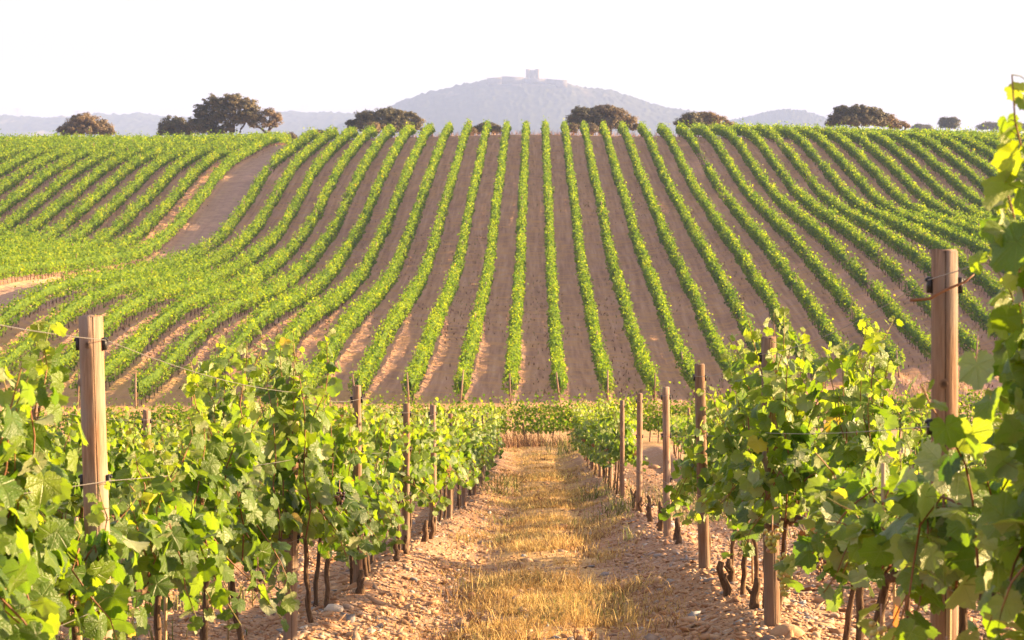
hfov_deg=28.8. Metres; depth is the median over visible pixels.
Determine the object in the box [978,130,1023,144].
vine hedge
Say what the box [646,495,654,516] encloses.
vine stump
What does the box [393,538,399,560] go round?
vine stump
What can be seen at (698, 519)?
grapevine
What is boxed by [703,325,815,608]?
grapevine
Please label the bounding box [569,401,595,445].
grapevine
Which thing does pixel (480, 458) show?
grapevine
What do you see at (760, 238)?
vine hedge
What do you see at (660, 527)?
vine stump
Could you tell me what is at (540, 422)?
vine hedge
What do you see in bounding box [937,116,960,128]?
distant tree
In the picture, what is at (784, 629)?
rock
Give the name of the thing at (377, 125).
dry bush
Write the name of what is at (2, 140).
vine hedge
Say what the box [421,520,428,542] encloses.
vine stump
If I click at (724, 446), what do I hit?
grapevine
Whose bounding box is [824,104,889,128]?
round oak
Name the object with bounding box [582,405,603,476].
grapevine
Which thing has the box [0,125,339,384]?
vine hedge
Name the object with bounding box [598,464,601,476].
trellis post
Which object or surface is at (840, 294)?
vine hedge
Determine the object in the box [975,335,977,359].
trellis post
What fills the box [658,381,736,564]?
grapevine
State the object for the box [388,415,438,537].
grapevine
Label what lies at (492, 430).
grapevine
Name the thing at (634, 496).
vine stump
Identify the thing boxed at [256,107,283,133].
sparse oak
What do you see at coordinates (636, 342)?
vine hedge
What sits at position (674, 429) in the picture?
grapevine
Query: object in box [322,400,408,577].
grapevine
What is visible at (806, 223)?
vine hedge
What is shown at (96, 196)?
vine hedge
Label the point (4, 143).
vine hedge
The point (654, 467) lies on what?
rock
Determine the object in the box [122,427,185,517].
grapevine
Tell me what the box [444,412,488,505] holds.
grapevine
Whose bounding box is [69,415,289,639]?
grapevine
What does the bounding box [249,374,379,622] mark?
grapevine
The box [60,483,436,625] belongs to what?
trellis wire
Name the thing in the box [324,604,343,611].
rock
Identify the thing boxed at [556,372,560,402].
trellis post
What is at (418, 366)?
vine hedge
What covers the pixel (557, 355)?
vine hedge
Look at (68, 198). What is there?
vine hedge
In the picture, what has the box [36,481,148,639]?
grapevine
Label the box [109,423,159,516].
grapevine
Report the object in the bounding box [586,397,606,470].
grapevine
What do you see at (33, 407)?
trellis post
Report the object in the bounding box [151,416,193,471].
grapevine
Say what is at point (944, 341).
trellis post
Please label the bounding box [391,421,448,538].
grapevine
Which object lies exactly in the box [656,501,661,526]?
vine stump
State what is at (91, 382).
trellis post
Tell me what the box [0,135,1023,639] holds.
ground
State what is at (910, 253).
vine hedge
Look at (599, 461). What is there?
grapevine
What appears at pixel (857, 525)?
grapevine
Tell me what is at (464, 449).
grapevine
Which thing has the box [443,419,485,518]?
grapevine
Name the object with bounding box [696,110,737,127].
brown bush
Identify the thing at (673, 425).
grapevine
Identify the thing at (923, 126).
distant tree
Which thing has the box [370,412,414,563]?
grapevine
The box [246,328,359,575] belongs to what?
grapevine
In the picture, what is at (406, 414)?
trellis post
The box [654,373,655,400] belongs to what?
trellis post
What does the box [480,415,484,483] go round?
trellis post
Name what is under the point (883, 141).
vine hedge
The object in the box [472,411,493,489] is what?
grapevine
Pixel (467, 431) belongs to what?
grapevine
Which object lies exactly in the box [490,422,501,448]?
grapevine
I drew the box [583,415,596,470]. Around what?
grapevine
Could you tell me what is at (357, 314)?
vine hedge
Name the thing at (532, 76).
castle
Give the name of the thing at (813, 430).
grapevine
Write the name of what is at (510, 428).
vine hedge
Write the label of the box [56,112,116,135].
bushy oak
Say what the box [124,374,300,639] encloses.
grapevine
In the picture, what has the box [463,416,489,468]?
grapevine
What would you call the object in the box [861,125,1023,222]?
vine hedge
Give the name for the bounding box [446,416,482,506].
grapevine
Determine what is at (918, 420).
grapevine
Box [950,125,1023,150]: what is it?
vine hedge
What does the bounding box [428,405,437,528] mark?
trellis post
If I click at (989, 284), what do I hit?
vine hedge
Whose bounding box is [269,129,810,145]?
dry weeds
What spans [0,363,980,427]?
dry grass
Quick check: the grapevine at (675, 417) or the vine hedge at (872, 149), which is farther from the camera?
the vine hedge at (872, 149)
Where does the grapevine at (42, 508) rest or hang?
on the ground at (232, 189)
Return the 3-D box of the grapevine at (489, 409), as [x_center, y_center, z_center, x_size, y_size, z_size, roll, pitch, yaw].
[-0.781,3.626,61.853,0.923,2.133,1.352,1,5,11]
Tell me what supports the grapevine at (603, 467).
on the ground at (232, 189)
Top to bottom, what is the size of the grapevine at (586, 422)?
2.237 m
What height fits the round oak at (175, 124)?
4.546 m
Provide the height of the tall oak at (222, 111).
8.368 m
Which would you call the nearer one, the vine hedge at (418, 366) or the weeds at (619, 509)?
the weeds at (619, 509)
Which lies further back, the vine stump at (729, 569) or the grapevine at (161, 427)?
the grapevine at (161, 427)
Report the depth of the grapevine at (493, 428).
54.95 m
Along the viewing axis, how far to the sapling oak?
350.18 m
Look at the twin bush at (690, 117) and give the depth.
349.02 m
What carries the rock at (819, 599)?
on the ground at (232, 189)
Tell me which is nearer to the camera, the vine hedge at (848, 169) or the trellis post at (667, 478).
the trellis post at (667, 478)
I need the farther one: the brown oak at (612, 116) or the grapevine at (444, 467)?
the brown oak at (612, 116)
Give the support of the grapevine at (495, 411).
on the ground at (232, 189)
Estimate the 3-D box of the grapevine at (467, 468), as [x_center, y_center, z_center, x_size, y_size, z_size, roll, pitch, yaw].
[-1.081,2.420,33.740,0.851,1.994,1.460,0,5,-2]
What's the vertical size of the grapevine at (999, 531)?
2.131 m
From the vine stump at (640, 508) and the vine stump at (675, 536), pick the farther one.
the vine stump at (640, 508)
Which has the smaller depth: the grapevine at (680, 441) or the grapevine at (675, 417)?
the grapevine at (680, 441)
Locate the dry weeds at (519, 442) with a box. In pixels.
[428,424,622,639]
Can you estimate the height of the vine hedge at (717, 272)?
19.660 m
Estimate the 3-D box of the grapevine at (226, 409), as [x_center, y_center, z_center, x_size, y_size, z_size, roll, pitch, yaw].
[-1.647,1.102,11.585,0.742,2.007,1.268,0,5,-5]
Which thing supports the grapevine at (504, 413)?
on the ground at (232, 189)
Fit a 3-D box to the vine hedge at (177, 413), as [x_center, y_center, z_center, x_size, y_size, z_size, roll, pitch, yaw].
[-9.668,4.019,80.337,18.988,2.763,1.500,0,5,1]
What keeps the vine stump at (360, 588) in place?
on the ground at (232, 189)
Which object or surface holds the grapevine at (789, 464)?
on the ground at (232, 189)
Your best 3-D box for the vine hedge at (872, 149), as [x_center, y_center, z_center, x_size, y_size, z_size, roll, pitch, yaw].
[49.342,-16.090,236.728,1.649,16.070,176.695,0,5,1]
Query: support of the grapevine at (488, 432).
on the ground at (232, 189)
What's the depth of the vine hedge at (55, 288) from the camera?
174.92 m
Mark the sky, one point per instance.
(922, 62)
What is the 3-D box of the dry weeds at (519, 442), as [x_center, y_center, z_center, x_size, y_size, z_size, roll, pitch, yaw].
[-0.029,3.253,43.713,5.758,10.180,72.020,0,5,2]
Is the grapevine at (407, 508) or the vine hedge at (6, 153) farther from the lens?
the vine hedge at (6, 153)
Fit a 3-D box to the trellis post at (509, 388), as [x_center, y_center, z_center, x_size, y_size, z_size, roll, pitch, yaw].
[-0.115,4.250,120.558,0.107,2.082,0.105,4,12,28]
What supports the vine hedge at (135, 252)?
on the ground at (232, 189)
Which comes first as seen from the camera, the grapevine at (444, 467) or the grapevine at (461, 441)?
the grapevine at (444, 467)
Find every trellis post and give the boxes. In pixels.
[30,402,38,419]
[74,315,112,639]
[76,375,79,408]
[135,372,136,408]
[141,410,151,450]
[283,376,300,639]
[350,385,363,582]
[401,403,411,550]
[406,372,409,402]
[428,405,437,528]
[447,413,453,518]
[460,370,463,404]
[462,422,466,506]
[473,416,475,494]
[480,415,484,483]
[509,373,510,402]
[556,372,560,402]
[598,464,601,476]
[607,370,608,401]
[609,460,612,487]
[619,400,624,497]
[635,393,643,510]
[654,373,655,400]
[660,387,671,536]
[692,364,709,568]
[758,336,781,626]
[924,249,964,639]
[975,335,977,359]
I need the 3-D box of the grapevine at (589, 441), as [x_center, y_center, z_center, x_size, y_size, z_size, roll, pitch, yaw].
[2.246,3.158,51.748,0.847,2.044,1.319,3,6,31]
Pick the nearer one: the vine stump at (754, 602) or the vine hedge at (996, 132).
the vine stump at (754, 602)
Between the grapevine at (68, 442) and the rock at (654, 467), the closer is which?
the grapevine at (68, 442)
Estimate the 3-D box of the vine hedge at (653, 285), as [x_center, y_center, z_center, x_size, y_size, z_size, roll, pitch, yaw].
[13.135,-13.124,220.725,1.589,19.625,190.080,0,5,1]
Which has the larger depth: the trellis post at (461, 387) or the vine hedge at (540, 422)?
the trellis post at (461, 387)
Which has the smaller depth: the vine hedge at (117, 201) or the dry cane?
the dry cane
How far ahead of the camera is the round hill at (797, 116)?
4819.06 m
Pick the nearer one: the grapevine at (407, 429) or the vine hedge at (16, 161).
the grapevine at (407, 429)
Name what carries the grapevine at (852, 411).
on the ground at (232, 189)
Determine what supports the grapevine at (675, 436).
on the ground at (232, 189)
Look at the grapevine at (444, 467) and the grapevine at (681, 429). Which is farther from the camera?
the grapevine at (681, 429)
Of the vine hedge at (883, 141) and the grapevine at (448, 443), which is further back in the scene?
the vine hedge at (883, 141)
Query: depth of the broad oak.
349.24 m
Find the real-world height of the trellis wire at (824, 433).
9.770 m
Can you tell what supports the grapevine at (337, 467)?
on the ground at (232, 189)
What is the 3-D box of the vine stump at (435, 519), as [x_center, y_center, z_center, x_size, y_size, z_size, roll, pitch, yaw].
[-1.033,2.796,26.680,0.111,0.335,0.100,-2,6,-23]
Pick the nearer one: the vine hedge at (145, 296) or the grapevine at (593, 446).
the grapevine at (593, 446)
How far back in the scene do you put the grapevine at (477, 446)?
42.06 m
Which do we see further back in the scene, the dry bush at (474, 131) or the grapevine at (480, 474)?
the dry bush at (474, 131)
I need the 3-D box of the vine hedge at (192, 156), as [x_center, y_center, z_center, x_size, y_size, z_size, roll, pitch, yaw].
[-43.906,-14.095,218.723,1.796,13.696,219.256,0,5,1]
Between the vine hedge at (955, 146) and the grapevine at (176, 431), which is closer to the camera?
the grapevine at (176, 431)
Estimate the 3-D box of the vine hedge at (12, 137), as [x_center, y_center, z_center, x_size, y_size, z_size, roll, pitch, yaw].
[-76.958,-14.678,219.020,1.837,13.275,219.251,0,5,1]
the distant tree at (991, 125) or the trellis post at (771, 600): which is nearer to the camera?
the trellis post at (771, 600)
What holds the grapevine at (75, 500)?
on the ground at (232, 189)
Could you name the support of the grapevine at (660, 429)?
on the ground at (232, 189)
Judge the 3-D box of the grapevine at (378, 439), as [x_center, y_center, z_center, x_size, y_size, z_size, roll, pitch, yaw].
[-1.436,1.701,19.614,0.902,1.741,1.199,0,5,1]
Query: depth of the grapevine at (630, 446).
38.75 m
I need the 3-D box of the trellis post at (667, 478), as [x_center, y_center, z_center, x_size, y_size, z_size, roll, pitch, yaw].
[1.782,1.766,23.042,0.145,1.994,0.102,0,5,1]
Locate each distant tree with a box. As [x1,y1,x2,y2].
[910,123,932,129]
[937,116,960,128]
[976,121,998,130]
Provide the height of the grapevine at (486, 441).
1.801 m
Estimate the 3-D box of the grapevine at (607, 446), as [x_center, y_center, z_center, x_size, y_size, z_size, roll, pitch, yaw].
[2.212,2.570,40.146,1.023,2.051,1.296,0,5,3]
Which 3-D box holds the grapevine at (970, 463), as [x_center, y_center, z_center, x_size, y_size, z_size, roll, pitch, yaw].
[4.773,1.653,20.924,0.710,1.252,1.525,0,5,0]
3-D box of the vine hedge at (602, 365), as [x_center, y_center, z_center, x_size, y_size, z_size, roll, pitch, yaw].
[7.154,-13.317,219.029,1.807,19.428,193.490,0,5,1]
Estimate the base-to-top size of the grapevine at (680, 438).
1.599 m
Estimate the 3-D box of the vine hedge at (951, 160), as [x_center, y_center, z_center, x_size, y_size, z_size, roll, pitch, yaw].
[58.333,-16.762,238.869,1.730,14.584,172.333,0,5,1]
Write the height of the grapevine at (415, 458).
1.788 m
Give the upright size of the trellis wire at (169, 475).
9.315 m
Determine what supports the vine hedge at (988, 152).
on the ground at (232, 189)
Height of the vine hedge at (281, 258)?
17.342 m
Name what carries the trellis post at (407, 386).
on the ground at (232, 189)
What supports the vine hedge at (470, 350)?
on the ground at (232, 189)
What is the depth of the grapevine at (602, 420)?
43.33 m
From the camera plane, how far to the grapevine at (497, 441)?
59.82 m
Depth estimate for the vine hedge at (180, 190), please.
225.48 m
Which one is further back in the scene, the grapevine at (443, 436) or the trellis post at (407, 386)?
the trellis post at (407, 386)
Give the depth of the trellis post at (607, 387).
123.38 m
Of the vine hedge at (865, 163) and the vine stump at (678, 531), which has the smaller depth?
the vine stump at (678, 531)
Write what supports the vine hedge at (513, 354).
on the ground at (232, 189)
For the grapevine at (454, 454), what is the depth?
31.29 m
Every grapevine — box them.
[0,320,88,639]
[0,353,60,639]
[10,453,71,521]
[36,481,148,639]
[40,422,111,518]
[46,402,132,524]
[62,432,69,463]
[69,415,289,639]
[76,406,153,520]
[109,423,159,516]
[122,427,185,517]
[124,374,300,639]
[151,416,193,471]
[174,419,186,463]
[179,329,292,639]
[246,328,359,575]
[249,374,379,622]
[252,424,265,490]
[253,431,263,489]
[279,400,367,606]
[298,397,403,584]
[305,393,387,609]
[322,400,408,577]
[332,409,414,526]
[364,399,414,572]
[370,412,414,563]
[383,409,451,511]
[384,407,442,549]
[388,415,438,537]
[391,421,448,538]
[392,422,453,502]
[411,409,468,523]
[414,397,467,526]
[425,403,480,521]
[441,406,478,508]
[442,414,471,489]
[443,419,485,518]
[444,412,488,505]
[445,409,472,497]
[445,415,489,510]
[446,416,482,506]
[456,411,490,481]
[461,413,493,494]
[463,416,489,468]
[466,406,494,460]
[468,411,491,492]
[469,408,502,453]
[469,418,490,495]
[471,409,501,455]
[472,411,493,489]
[473,408,503,452]
[476,408,499,454]
[479,420,493,482]
[480,419,496,466]
[483,402,504,448]
[484,417,502,458]
[485,403,507,432]
[487,411,509,445]
[490,415,502,452]
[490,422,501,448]
[493,409,501,447]
[494,408,504,444]
[566,402,586,436]
[568,406,584,459]
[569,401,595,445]
[570,405,585,446]
[574,407,589,466]
[574,411,588,454]
[578,403,603,453]
[578,415,595,475]
[579,407,593,470]
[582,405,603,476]
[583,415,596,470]
[585,399,602,446]
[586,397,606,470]
[588,397,613,483]
[588,405,631,481]
[590,403,615,488]
[591,428,627,483]
[594,399,635,489]
[596,399,644,493]
[600,397,651,471]
[601,404,651,491]
[653,413,672,434]
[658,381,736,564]
[660,414,678,453]
[670,410,686,457]
[670,411,680,458]
[670,412,684,457]
[674,423,682,445]
[675,414,692,445]
[678,409,694,438]
[679,424,690,451]
[681,383,802,594]
[682,416,694,449]
[694,421,809,583]
[699,397,737,565]
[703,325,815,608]
[721,307,845,618]
[763,443,930,639]
[802,316,903,639]
[808,455,925,635]
[809,403,837,456]
[847,425,970,617]
[856,373,1023,639]
[883,389,930,469]
[901,400,974,465]
[946,74,1023,639]
[958,402,1008,470]
[961,452,976,469]
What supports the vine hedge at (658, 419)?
on the ground at (232, 189)
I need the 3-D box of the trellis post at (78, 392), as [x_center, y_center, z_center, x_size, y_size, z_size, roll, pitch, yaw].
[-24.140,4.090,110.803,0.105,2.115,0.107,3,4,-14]
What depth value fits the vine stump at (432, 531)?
25.75 m
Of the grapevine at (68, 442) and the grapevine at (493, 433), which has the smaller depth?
the grapevine at (68, 442)
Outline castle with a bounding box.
[487,69,566,87]
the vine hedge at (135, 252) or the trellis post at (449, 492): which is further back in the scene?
the vine hedge at (135, 252)
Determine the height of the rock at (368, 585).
0.100 m
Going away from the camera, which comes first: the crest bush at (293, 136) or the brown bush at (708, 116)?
the crest bush at (293, 136)
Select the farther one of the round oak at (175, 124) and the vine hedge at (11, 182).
the round oak at (175, 124)
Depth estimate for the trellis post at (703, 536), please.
17.33 m
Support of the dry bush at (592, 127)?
on the ground at (232, 189)
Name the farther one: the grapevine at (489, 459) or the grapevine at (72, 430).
the grapevine at (489, 459)
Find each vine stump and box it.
[355,569,364,593]
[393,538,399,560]
[403,535,409,554]
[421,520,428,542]
[428,516,434,539]
[431,517,436,534]
[631,490,635,507]
[637,497,644,512]
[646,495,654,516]
[646,503,653,521]
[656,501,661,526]
[657,506,662,530]
[673,517,679,539]
[675,518,681,543]
[716,560,732,596]
[724,558,735,581]
[745,577,760,608]
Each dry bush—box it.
[362,122,381,133]
[471,128,476,135]
[567,122,579,134]
[587,122,598,134]
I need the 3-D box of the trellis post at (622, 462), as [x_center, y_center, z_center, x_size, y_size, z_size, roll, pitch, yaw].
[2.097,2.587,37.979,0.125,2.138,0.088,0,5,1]
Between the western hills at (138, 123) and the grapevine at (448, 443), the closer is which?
the grapevine at (448, 443)
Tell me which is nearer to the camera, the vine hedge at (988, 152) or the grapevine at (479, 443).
the grapevine at (479, 443)
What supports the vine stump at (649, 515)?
on the ground at (232, 189)
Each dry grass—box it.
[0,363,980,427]
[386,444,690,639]
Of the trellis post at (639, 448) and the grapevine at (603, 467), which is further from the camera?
the grapevine at (603, 467)
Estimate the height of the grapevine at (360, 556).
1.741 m
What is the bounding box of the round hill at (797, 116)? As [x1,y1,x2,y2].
[730,108,869,140]
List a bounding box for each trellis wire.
[0,325,487,419]
[24,450,403,493]
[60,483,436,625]
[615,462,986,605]
[617,260,988,408]
[624,426,1023,437]
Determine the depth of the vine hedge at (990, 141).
284.69 m
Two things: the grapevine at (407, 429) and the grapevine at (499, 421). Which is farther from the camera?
the grapevine at (499, 421)
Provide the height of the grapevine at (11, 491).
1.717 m
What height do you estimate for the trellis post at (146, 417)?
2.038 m
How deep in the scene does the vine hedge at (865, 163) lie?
245.18 m
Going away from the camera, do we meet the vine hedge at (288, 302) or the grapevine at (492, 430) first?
the grapevine at (492, 430)
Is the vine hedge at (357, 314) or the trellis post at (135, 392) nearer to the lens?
the trellis post at (135, 392)
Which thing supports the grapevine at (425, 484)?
on the ground at (232, 189)
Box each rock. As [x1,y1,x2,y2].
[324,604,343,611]
[348,581,372,589]
[648,465,660,468]
[769,623,804,636]
[813,595,825,603]
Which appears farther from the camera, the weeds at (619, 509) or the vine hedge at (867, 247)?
the vine hedge at (867, 247)
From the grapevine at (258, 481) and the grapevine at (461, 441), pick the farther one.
the grapevine at (461, 441)
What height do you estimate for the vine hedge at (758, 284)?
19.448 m
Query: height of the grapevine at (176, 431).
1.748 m
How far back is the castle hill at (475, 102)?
4363.10 m
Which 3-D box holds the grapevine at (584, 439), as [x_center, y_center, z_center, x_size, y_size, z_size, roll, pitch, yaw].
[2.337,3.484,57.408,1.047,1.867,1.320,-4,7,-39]
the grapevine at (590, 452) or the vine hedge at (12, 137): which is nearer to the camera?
the grapevine at (590, 452)
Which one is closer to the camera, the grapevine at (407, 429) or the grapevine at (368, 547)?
the grapevine at (368, 547)
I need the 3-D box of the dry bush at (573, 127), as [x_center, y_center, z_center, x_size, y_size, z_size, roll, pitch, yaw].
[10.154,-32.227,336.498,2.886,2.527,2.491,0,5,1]
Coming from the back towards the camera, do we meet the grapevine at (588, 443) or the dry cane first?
the grapevine at (588, 443)
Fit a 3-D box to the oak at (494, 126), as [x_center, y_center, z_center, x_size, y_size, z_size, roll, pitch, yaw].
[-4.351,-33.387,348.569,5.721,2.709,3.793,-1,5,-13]
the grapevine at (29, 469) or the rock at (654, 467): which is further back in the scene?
the rock at (654, 467)
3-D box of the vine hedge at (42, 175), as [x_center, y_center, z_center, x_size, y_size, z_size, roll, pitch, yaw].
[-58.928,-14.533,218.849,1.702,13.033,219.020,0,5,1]
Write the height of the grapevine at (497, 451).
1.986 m
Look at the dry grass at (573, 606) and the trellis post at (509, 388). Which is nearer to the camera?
the dry grass at (573, 606)
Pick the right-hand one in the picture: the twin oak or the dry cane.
the dry cane
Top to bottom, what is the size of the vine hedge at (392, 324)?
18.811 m
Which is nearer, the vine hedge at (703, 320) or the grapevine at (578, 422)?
the grapevine at (578, 422)
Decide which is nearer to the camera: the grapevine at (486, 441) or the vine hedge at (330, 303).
the grapevine at (486, 441)
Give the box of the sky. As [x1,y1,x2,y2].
[0,0,1023,141]
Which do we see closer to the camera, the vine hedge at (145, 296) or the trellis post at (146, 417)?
the trellis post at (146, 417)
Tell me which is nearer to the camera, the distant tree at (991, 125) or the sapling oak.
the sapling oak
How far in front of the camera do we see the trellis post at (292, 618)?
12.69 m
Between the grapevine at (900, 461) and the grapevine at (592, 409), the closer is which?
the grapevine at (900, 461)
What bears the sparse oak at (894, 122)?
on the ground at (232, 189)
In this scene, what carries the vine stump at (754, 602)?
on the ground at (232, 189)
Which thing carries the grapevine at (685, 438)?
on the ground at (232, 189)
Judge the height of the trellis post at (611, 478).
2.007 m
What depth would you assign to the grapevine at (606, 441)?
42.43 m
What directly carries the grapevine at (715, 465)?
on the ground at (232, 189)
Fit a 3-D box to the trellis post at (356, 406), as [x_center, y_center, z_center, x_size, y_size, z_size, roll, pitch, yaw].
[-1.330,1.563,17.134,0.104,2.022,0.087,4,7,39]
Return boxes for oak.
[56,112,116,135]
[156,115,194,136]
[182,93,263,135]
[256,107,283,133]
[344,107,425,132]
[472,122,501,134]
[565,105,602,129]
[592,104,638,135]
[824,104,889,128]
[879,114,902,128]
[899,121,910,129]
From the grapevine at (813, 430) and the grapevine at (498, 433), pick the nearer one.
the grapevine at (813, 430)
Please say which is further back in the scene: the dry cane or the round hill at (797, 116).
the round hill at (797, 116)
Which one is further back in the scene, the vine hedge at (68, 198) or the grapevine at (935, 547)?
the vine hedge at (68, 198)
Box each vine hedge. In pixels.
[0,125,318,336]
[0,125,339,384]
[0,127,291,282]
[0,129,53,138]
[0,129,115,178]
[0,129,231,248]
[0,130,75,150]
[0,130,191,238]
[0,130,271,272]
[0,131,102,164]
[0,131,213,243]
[0,131,252,255]
[0,132,68,142]
[0,132,152,216]
[0,132,176,235]
[0,133,143,195]
[10,126,358,392]
[39,377,1001,441]
[39,390,506,438]
[69,122,378,407]
[127,123,396,407]
[181,121,415,405]
[240,122,435,398]
[301,121,453,398]
[347,118,472,396]
[401,119,492,400]
[452,120,511,402]
[500,119,530,401]
[511,390,585,443]
[540,116,568,396]
[560,118,615,397]
[579,121,661,397]
[592,377,1001,442]
[599,119,706,394]
[617,120,739,391]
[637,121,779,364]
[656,122,829,388]
[675,120,863,358]
[689,120,904,373]
[709,118,930,363]
[729,119,979,356]
[750,121,1010,339]
[766,121,1023,310]
[785,121,1013,275]
[805,122,993,243]
[822,121,1021,228]
[842,124,1023,227]
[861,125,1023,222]
[878,124,1020,216]
[901,125,1021,196]
[920,126,1023,180]
[936,127,1023,169]
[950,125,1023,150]
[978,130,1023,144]
[991,127,1023,136]
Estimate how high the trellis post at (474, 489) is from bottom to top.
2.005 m
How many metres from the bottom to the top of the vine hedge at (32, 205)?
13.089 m
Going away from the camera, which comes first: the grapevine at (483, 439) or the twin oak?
the grapevine at (483, 439)
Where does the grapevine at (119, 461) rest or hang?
on the ground at (232, 189)
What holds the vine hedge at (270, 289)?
on the ground at (232, 189)
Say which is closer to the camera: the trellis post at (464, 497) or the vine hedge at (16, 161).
the trellis post at (464, 497)
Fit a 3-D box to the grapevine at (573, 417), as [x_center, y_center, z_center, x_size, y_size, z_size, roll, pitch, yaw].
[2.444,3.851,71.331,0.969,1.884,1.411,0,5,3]
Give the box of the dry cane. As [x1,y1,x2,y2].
[910,274,973,301]
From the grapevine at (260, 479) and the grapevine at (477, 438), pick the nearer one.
the grapevine at (260, 479)
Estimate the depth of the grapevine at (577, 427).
65.46 m
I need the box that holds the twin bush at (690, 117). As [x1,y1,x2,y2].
[673,111,708,127]
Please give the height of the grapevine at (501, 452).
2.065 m
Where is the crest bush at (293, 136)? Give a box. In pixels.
[287,132,297,141]
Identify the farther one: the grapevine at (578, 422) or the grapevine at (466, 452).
the grapevine at (578, 422)
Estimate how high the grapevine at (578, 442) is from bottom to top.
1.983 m
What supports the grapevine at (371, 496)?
on the ground at (232, 189)
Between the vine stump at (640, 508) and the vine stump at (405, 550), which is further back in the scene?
the vine stump at (640, 508)
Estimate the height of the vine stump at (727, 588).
0.321 m
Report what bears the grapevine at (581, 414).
on the ground at (232, 189)
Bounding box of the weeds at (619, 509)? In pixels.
[56,429,803,639]
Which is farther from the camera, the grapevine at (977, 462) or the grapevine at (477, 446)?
the grapevine at (477, 446)
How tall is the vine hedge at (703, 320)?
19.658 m
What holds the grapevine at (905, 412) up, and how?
on the ground at (232, 189)
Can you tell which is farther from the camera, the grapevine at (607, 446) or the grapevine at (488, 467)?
the grapevine at (488, 467)
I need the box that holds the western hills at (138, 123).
[0,110,356,142]
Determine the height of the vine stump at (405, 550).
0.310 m
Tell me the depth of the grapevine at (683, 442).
58.06 m
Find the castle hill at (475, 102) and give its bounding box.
[292,79,762,142]
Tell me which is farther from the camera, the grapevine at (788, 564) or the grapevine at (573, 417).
the grapevine at (573, 417)

